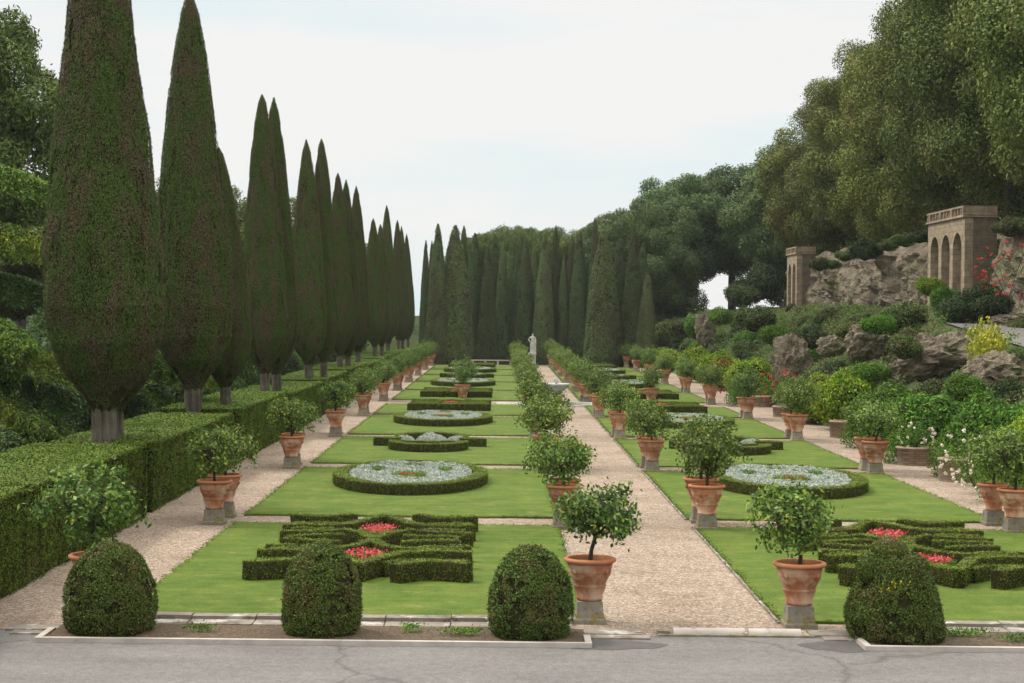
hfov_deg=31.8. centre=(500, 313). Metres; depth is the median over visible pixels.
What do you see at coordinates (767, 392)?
loose bush
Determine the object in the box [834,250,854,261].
scrub bush
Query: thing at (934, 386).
scrub bush
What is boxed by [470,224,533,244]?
umbrella pine
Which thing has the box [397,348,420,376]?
potted lemon tree
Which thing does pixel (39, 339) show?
woods
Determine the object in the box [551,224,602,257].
umbrella pine
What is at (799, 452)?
lawn
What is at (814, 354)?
round shrub
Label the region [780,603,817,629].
stone plinth
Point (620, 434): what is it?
stone plinth
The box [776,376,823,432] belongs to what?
potted lemon tree
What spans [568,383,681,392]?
lawn
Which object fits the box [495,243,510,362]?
screen cypress
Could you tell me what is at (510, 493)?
lawn
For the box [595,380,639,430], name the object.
potted lemon tree
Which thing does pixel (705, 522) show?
stone plinth
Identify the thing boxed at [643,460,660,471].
stone plinth
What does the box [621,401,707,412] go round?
knot bed
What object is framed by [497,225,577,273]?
umbrella pine
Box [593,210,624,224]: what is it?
umbrella pine
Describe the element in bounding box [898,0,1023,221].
holm oak
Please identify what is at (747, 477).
oval bed
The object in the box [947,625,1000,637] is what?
weed
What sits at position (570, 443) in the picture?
potted lemon tree
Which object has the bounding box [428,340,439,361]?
potted lemon tree
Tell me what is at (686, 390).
stone plinth
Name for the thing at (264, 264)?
cypress
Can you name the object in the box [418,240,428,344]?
screen cypress
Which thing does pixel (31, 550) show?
clipped hedge
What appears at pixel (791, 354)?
boulder
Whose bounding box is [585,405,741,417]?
lawn
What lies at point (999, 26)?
holm oak
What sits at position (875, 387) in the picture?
scrub bush
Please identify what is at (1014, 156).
holm oak
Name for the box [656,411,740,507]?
potted lemon tree
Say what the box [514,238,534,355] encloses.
screen cypress
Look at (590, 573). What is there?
potted lemon tree
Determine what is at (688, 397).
lawn
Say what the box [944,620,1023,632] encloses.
stone ledge
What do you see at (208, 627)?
weed
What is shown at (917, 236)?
scrub bush
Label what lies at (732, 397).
loose bush
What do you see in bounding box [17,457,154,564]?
potted lemon tree
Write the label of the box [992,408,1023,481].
round shrub
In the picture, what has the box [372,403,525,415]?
lawn
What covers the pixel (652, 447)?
potted lemon tree
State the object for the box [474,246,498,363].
screen cypress
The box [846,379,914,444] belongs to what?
round shrub
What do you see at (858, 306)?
round shrub
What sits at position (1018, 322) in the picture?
scrub bush
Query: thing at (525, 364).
potted lemon tree
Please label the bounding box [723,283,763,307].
scrub bush
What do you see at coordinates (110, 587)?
topiary bush
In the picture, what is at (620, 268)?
screen cypress
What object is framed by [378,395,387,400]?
stone plinth
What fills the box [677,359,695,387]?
potted lemon tree
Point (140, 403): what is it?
cedar
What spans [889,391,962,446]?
round shrub
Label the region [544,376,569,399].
fountain
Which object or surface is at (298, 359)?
round shrub
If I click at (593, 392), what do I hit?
potted lemon tree
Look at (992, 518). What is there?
stone plinth
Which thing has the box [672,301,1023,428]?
ground cover
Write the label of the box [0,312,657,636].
ground
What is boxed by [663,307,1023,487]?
hillside
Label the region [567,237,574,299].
screen cypress
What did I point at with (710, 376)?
potted lemon tree
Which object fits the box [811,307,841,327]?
scrub bush
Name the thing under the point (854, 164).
holm oak
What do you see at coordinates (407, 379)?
stone plinth
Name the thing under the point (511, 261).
screen cypress
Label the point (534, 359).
statue pedestal
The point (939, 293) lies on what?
round shrub
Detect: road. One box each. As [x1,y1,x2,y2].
[0,630,1023,682]
[945,322,1023,346]
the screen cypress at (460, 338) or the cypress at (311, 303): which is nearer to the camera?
the cypress at (311, 303)
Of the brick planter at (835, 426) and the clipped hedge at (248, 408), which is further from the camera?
the brick planter at (835, 426)
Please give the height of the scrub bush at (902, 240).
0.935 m
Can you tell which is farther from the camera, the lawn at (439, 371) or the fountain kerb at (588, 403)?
the lawn at (439, 371)
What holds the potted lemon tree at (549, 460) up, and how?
on the stone plinth at (554, 524)
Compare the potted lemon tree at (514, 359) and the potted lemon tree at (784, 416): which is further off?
the potted lemon tree at (514, 359)
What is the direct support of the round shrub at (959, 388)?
on the hillside
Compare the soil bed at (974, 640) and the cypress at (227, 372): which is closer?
the soil bed at (974, 640)
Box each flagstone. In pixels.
[5,623,61,634]
[577,628,649,639]
[806,630,854,640]
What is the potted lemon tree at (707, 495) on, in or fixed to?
on the stone plinth at (705, 522)
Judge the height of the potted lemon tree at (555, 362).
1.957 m
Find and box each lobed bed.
[373,431,486,451]
[439,371,493,378]
[605,372,636,379]
[669,435,783,455]
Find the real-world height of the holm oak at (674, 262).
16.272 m
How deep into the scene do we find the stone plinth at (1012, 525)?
41.87 m
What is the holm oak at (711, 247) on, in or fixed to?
on the hillside
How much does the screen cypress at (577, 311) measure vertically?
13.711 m
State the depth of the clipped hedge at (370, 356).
133.87 m
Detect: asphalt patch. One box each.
[577,639,667,649]
[797,641,865,652]
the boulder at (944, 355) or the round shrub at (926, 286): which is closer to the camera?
the boulder at (944, 355)
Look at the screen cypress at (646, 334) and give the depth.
171.42 m
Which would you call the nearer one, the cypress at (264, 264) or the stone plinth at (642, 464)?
the stone plinth at (642, 464)
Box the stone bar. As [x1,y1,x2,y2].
[657,627,814,637]
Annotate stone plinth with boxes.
[201,508,226,524]
[223,502,236,517]
[282,457,299,468]
[298,454,301,464]
[328,427,341,436]
[357,408,368,415]
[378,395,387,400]
[392,385,400,390]
[404,377,411,381]
[551,514,573,529]
[573,599,606,624]
[583,397,590,401]
[594,411,604,417]
[613,430,626,438]
[639,456,645,467]
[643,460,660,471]
[682,388,690,392]
[689,508,696,522]
[694,514,718,530]
[706,398,716,404]
[742,412,753,419]
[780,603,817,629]
[783,429,790,437]
[789,432,804,440]
[858,459,867,470]
[865,463,884,473]
[980,509,1004,525]
[1000,517,1023,532]
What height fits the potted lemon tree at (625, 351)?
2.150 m
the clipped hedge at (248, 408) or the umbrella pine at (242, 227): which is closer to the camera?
the clipped hedge at (248, 408)
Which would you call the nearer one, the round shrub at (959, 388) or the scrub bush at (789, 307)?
the round shrub at (959, 388)
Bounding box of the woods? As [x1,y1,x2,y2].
[1,313,418,372]
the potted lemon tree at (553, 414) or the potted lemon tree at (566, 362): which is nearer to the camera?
the potted lemon tree at (553, 414)
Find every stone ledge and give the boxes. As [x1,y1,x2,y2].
[154,612,572,628]
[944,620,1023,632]
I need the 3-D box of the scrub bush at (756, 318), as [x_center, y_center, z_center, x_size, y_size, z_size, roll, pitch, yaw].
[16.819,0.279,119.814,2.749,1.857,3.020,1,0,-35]
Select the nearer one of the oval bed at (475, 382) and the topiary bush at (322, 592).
the topiary bush at (322, 592)
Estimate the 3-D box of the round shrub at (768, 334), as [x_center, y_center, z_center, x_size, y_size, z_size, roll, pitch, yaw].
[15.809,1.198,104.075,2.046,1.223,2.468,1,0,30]
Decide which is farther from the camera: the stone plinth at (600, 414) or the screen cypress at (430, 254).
the screen cypress at (430, 254)
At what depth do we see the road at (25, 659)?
25.71 m
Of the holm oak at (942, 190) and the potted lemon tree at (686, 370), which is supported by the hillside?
the holm oak at (942, 190)
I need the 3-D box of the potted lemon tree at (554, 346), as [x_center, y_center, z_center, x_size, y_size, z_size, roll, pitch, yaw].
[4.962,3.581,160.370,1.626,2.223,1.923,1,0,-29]
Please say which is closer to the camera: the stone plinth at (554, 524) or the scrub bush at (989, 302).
the stone plinth at (554, 524)
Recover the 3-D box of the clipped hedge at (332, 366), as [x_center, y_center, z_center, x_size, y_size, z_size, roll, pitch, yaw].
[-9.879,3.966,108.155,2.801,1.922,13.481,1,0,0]
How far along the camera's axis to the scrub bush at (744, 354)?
126.23 m
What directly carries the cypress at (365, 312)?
on the ground at (413, 340)
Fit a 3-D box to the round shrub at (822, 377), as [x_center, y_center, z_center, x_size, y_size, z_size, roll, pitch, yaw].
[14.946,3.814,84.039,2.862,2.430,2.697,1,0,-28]
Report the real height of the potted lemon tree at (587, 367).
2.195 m
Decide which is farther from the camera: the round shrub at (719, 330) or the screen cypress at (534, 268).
the screen cypress at (534, 268)
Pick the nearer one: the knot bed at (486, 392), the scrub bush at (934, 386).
the scrub bush at (934, 386)
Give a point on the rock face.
(886, 279)
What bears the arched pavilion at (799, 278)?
on the rock face
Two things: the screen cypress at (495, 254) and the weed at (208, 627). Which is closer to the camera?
the weed at (208, 627)
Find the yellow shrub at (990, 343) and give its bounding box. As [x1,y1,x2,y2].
[965,316,1010,359]
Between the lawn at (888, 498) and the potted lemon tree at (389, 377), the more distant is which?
the potted lemon tree at (389, 377)
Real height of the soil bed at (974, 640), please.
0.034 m
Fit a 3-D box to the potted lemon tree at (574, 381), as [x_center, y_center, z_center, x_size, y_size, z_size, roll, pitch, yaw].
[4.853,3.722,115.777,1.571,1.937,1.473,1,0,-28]
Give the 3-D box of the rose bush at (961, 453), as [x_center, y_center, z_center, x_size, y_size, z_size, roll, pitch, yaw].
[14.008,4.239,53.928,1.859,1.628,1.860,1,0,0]
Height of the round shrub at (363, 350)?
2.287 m
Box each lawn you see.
[152,521,576,621]
[242,466,553,518]
[309,436,537,465]
[346,414,529,436]
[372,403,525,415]
[390,390,522,400]
[405,381,517,390]
[414,375,516,381]
[423,369,515,375]
[430,365,513,369]
[549,366,632,370]
[553,371,644,376]
[558,376,660,383]
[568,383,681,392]
[572,391,704,402]
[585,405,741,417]
[596,417,789,438]
[613,438,858,468]
[642,470,981,522]
[692,526,1023,624]
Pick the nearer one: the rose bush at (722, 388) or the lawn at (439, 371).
the rose bush at (722, 388)
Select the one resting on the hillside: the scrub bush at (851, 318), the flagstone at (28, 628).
the scrub bush at (851, 318)
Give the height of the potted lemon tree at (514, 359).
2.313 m
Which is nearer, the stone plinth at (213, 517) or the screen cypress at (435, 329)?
the stone plinth at (213, 517)
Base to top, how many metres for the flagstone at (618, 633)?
0.045 m
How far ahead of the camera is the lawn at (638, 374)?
153.26 m
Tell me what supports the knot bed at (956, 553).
on the lawn at (750, 565)
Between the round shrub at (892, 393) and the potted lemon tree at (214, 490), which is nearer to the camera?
the potted lemon tree at (214, 490)
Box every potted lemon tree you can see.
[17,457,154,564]
[178,420,248,509]
[194,421,261,502]
[265,390,311,457]
[269,397,323,453]
[316,375,357,427]
[317,380,361,410]
[346,362,382,406]
[349,368,376,407]
[373,356,399,394]
[373,359,398,393]
[386,354,405,384]
[389,352,411,383]
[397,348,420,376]
[398,345,424,376]
[411,346,428,370]
[412,343,430,368]
[414,340,435,365]
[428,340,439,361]
[449,355,482,397]
[508,340,527,358]
[508,350,536,367]
[510,359,538,377]
[511,347,528,355]
[511,363,544,395]
[512,374,551,429]
[513,350,532,360]
[514,358,538,372]
[514,391,573,450]
[517,369,543,397]
[518,387,574,449]
[521,430,597,513]
[523,378,557,404]
[524,426,596,483]
[543,339,560,362]
[547,346,558,366]
[548,343,563,359]
[551,346,565,371]
[551,476,642,601]
[552,347,574,377]
[552,348,567,372]
[557,350,579,378]
[560,354,580,385]
[566,358,582,386]
[567,356,597,395]
[572,358,601,396]
[579,362,622,410]
[584,368,611,408]
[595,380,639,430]
[597,377,639,427]
[618,392,668,456]
[619,343,632,363]
[621,398,677,460]
[628,344,645,366]
[629,345,643,367]
[636,364,667,400]
[638,345,661,371]
[653,351,674,379]
[655,351,676,369]
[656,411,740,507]
[659,417,752,515]
[676,355,697,386]
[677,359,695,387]
[694,365,725,398]
[695,361,725,396]
[728,363,762,412]
[729,374,765,410]
[736,469,842,606]
[770,376,814,429]
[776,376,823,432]
[839,394,897,459]
[852,397,909,463]
[951,422,1022,510]
[967,425,1023,518]
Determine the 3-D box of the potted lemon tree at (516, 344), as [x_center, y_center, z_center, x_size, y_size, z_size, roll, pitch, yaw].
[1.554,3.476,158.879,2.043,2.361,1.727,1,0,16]
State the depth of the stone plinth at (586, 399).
101.50 m
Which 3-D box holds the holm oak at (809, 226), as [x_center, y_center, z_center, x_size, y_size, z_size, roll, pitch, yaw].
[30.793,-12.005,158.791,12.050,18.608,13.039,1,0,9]
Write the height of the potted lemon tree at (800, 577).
2.158 m
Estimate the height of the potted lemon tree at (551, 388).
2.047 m
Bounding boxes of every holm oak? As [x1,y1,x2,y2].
[582,211,661,311]
[591,196,709,348]
[629,172,741,318]
[676,163,751,309]
[715,142,809,297]
[724,188,786,306]
[754,107,845,255]
[781,74,861,252]
[793,38,901,248]
[823,42,961,241]
[856,0,962,233]
[874,0,1022,221]
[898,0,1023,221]
[938,0,1023,190]
[961,0,1023,143]
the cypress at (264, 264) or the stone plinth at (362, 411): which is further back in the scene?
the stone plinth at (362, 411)
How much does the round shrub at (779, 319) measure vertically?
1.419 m
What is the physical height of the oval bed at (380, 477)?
0.438 m
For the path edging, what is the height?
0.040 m
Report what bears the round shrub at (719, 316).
on the hillside
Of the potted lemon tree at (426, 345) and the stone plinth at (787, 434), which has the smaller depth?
the stone plinth at (787, 434)
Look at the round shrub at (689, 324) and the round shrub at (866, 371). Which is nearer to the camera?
the round shrub at (866, 371)
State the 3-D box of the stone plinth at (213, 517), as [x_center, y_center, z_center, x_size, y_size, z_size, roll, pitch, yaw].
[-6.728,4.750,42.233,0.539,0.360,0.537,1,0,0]
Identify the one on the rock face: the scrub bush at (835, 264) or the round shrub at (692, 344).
the scrub bush at (835, 264)
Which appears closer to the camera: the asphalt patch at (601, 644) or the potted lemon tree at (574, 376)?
the asphalt patch at (601, 644)
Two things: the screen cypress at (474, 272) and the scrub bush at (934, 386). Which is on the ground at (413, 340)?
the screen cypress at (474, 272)
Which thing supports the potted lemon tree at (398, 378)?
on the stone plinth at (396, 387)
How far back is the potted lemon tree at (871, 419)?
57.17 m
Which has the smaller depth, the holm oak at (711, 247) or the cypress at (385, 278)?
the cypress at (385, 278)
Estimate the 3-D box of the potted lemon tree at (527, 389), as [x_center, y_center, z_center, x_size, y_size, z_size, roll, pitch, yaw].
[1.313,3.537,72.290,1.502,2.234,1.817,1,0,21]
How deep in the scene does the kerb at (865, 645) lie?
27.00 m
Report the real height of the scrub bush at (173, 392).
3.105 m
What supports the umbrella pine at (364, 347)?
on the ground at (413, 340)
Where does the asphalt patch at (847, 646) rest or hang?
on the road at (25, 659)
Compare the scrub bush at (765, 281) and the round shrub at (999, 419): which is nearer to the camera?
the round shrub at (999, 419)
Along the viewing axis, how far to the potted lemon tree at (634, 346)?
160.29 m
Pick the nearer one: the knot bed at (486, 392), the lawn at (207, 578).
the lawn at (207, 578)
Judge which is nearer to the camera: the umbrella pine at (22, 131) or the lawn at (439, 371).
the umbrella pine at (22, 131)
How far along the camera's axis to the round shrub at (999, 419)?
56.65 m
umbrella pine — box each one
[0,4,60,229]
[0,222,47,320]
[14,197,47,373]
[154,177,243,241]
[231,185,247,224]
[239,222,253,365]
[240,196,296,233]
[363,243,367,349]
[444,231,531,274]
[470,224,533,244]
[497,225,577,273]
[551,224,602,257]
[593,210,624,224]
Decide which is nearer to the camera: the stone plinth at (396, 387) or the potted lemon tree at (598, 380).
the potted lemon tree at (598, 380)
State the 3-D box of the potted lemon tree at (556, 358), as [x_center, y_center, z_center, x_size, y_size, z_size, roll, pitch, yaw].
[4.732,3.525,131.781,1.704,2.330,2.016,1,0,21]
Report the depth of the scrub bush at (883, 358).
89.32 m
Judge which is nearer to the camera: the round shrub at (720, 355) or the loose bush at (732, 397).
the loose bush at (732, 397)
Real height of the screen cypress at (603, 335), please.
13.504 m
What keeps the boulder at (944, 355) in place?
on the hillside
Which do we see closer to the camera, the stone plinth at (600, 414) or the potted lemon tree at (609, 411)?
the potted lemon tree at (609, 411)
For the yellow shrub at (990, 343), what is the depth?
69.78 m
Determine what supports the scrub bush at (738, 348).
on the hillside
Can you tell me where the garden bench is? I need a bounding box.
[471,360,510,365]
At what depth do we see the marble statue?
173.49 m
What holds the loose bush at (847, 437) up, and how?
on the gravel path
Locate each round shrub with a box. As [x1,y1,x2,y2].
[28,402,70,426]
[293,351,303,367]
[343,348,365,358]
[640,347,679,370]
[674,344,710,379]
[683,310,707,336]
[686,340,713,352]
[694,348,736,387]
[707,306,734,324]
[714,328,724,334]
[721,357,773,394]
[732,328,759,342]
[758,324,793,344]
[777,316,786,325]
[789,370,831,421]
[808,347,821,364]
[809,365,877,425]
[846,354,869,364]
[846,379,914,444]
[850,362,891,382]
[851,305,863,314]
[857,314,896,334]
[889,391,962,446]
[915,276,945,296]
[929,285,958,310]
[937,386,1017,456]
[944,370,985,401]
[959,402,1023,452]
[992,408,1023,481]
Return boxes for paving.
[496,402,513,403]
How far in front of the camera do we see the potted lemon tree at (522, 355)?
129.85 m
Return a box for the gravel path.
[0,364,1005,637]
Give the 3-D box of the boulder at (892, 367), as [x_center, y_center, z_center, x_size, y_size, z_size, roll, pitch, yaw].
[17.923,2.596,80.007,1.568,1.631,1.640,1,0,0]
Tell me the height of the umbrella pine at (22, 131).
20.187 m
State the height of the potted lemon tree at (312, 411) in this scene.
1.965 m
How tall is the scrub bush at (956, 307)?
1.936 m
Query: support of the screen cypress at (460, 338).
on the ground at (413, 340)
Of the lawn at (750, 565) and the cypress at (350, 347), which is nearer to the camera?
the lawn at (750, 565)
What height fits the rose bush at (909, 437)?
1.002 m
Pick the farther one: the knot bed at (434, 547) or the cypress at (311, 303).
the cypress at (311, 303)
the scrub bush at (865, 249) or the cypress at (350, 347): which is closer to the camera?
the cypress at (350, 347)
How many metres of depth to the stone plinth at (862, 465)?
58.84 m
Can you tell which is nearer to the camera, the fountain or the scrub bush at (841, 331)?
the scrub bush at (841, 331)
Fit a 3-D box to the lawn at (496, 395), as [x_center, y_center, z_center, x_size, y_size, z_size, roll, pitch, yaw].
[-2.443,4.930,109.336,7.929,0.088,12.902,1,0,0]
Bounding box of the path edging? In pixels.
[546,367,779,623]
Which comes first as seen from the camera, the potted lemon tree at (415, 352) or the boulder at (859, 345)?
the boulder at (859, 345)
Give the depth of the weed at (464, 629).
27.68 m
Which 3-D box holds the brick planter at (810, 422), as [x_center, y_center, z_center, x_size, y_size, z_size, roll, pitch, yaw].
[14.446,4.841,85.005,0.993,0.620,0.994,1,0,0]
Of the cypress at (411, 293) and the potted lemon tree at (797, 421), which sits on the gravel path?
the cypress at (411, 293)
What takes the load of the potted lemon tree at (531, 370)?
on the stone plinth
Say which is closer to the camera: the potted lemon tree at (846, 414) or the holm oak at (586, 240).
the potted lemon tree at (846, 414)
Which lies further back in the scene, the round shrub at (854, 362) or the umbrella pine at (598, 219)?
the umbrella pine at (598, 219)
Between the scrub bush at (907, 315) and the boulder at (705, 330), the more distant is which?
the boulder at (705, 330)
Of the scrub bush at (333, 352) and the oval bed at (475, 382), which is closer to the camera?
the oval bed at (475, 382)
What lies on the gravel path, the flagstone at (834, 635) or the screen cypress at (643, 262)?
the flagstone at (834, 635)
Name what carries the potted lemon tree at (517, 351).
on the stone plinth
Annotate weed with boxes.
[176,618,219,632]
[398,620,432,632]
[434,623,488,636]
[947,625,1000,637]
[989,631,1023,641]
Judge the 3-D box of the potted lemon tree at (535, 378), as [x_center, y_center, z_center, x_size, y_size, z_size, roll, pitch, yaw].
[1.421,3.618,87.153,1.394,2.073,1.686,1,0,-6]
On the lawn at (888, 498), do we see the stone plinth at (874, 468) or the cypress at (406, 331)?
the stone plinth at (874, 468)
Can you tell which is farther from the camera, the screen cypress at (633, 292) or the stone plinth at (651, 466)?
the screen cypress at (633, 292)
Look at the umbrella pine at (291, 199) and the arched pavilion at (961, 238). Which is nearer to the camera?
the arched pavilion at (961, 238)
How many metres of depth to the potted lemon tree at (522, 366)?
103.22 m
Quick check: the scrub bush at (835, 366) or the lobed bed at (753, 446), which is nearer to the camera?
the lobed bed at (753, 446)
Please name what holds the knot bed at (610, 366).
on the lawn at (628, 369)
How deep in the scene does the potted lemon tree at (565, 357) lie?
129.88 m
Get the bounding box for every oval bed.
[332,459,488,495]
[393,409,492,426]
[430,377,495,386]
[443,366,496,372]
[599,368,625,373]
[607,379,652,387]
[664,412,734,428]
[714,462,869,499]
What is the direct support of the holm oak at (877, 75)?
on the hillside
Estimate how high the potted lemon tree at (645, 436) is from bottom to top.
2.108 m
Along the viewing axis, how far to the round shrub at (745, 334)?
136.93 m
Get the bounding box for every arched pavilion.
[786,247,815,307]
[926,205,997,309]
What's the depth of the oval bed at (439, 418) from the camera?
80.34 m
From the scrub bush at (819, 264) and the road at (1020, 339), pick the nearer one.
the road at (1020, 339)
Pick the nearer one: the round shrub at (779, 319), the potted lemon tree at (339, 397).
the potted lemon tree at (339, 397)
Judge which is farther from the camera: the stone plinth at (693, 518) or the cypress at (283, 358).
the cypress at (283, 358)
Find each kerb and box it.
[34,627,591,647]
[514,401,592,406]
[855,637,1023,652]
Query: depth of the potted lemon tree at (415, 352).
131.63 m
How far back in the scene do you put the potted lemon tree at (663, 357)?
131.49 m
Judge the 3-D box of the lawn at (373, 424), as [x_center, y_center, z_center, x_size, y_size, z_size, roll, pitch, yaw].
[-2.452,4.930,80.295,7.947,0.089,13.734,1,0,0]
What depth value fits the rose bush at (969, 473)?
51.38 m
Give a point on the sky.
(480, 116)
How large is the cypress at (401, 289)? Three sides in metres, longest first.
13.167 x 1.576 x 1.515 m
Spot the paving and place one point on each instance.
(505, 403)
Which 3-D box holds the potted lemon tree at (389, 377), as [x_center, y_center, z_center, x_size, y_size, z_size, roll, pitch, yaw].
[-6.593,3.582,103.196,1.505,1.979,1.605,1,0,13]
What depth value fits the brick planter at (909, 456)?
60.96 m
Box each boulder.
[694,312,715,347]
[770,332,813,386]
[816,335,846,357]
[843,324,890,360]
[888,360,912,386]
[892,330,973,383]
[959,350,1023,386]
[987,314,1021,325]
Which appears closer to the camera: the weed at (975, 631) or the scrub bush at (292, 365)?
the weed at (975, 631)
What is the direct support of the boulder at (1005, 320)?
on the hillside
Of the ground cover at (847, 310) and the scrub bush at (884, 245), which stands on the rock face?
the scrub bush at (884, 245)
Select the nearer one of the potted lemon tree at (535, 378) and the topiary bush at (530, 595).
the topiary bush at (530, 595)
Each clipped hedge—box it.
[0,442,148,599]
[47,411,234,512]
[159,390,287,463]
[234,380,322,432]
[281,370,347,414]
[303,362,366,400]
[334,358,381,389]
[351,353,392,380]
[362,349,403,371]
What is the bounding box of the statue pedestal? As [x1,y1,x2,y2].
[528,353,535,363]
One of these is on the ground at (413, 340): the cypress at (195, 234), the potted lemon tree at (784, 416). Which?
the cypress at (195, 234)
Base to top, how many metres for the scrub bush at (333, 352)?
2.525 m
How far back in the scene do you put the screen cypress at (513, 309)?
184.49 m
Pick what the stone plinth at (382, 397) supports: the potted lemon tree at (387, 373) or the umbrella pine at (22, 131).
the potted lemon tree at (387, 373)
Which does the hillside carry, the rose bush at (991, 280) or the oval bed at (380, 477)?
the rose bush at (991, 280)
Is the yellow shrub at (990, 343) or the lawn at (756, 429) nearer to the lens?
the yellow shrub at (990, 343)
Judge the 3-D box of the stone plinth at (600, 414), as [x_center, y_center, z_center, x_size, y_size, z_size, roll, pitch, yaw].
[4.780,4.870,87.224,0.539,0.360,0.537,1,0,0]
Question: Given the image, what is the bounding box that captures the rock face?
[779,231,1023,318]
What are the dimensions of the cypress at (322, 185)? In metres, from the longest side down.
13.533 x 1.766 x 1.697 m
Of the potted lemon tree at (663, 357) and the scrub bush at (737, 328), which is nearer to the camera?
the potted lemon tree at (663, 357)
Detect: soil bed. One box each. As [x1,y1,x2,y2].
[46,623,584,641]
[867,632,1023,646]
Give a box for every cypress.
[41,0,167,443]
[117,354,155,436]
[157,0,234,412]
[211,147,251,405]
[242,94,288,390]
[269,97,297,390]
[293,139,327,378]
[315,139,339,376]
[332,173,354,367]
[343,180,361,365]
[352,187,370,362]
[366,218,385,355]
[378,224,391,355]
[382,205,397,350]
[393,220,406,348]
[400,226,410,348]
[405,234,414,347]
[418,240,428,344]
[423,223,447,364]
[429,241,432,274]
[444,225,474,364]
[461,226,468,271]
[467,233,482,361]
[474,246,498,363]
[490,234,499,303]
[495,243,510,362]
[507,240,515,311]
[508,236,523,359]
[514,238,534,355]
[531,246,537,305]
[532,233,555,363]
[550,226,560,338]
[555,256,569,349]
[566,231,587,360]
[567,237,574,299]
[583,218,598,359]
[583,229,622,366]
[614,238,625,321]
[618,226,643,366]
[633,272,658,367]
[639,243,648,285]
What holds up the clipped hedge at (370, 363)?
on the ground at (413, 340)
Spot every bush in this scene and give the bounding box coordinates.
[0,425,28,452]
[3,396,62,444]
[60,540,159,636]
[144,378,183,401]
[270,355,300,375]
[279,539,363,638]
[301,357,319,365]
[331,350,336,361]
[486,542,575,641]
[653,317,690,342]
[673,342,682,349]
[678,337,695,353]
[710,346,722,353]
[711,332,730,348]
[712,359,729,393]
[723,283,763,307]
[723,385,745,406]
[726,323,745,340]
[730,264,782,299]
[730,321,739,327]
[731,339,759,360]
[733,305,777,331]
[741,346,763,359]
[754,382,774,395]
[755,339,772,349]
[760,368,795,403]
[785,303,795,312]
[794,315,816,327]
[796,323,828,348]
[808,257,829,270]
[810,359,847,378]
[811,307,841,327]
[826,259,841,268]
[833,322,852,340]
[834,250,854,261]
[836,314,864,325]
[838,421,870,448]
[843,536,947,645]
[847,236,884,260]
[852,315,868,324]
[870,382,898,394]
[876,239,898,250]
[879,301,928,331]
[881,354,893,363]
[881,429,922,463]
[884,333,924,359]
[887,326,925,340]
[888,232,916,246]
[897,422,936,447]
[907,229,927,242]
[914,378,946,397]
[925,434,968,476]
[933,288,986,322]
[937,428,981,481]
[952,460,996,493]
[967,283,1015,321]
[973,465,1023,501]
[974,241,1023,299]
[986,374,1023,405]
[989,216,1023,236]
[1006,317,1023,327]
[1007,346,1023,364]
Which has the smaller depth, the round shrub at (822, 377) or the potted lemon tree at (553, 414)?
the potted lemon tree at (553, 414)
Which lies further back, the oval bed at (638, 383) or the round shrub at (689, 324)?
the round shrub at (689, 324)
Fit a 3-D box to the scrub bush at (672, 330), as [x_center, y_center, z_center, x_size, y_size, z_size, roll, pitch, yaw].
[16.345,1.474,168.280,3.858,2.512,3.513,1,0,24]
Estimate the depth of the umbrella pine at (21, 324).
116.28 m
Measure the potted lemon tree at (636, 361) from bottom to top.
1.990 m
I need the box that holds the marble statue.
[528,334,535,352]
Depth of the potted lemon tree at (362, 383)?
87.05 m
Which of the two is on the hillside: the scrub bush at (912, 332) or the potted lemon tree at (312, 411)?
the scrub bush at (912, 332)
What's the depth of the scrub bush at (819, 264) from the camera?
127.65 m
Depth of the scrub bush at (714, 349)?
144.24 m
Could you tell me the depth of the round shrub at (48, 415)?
60.35 m
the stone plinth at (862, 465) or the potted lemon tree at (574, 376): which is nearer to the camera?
the stone plinth at (862, 465)
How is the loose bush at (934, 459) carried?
on the gravel path
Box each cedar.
[0,164,90,444]
[1,308,219,432]
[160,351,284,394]
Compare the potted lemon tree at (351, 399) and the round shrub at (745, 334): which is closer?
the potted lemon tree at (351, 399)
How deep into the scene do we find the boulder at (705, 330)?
149.50 m
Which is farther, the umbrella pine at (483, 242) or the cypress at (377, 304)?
the umbrella pine at (483, 242)
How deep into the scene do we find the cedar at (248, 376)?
81.39 m
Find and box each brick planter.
[752,395,771,406]
[772,405,792,417]
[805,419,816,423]
[829,420,853,437]
[895,445,934,465]
[937,457,977,482]
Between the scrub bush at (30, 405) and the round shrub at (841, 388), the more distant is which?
the round shrub at (841, 388)
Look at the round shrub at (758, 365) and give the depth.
105.08 m
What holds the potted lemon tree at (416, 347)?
on the stone plinth
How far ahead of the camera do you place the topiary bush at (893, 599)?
27.42 m
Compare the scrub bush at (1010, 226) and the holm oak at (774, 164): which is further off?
the holm oak at (774, 164)
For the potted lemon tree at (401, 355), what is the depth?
117.39 m
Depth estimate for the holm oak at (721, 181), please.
200.25 m
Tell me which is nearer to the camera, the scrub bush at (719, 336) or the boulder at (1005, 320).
the boulder at (1005, 320)
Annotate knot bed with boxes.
[242,512,478,583]
[407,398,491,410]
[420,387,492,397]
[448,362,495,366]
[591,363,616,368]
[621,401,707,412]
[631,389,678,399]
[777,517,1023,589]
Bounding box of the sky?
[0,0,901,315]
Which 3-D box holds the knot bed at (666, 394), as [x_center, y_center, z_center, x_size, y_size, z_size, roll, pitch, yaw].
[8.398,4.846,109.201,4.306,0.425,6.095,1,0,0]
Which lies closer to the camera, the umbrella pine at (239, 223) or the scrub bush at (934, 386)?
the scrub bush at (934, 386)

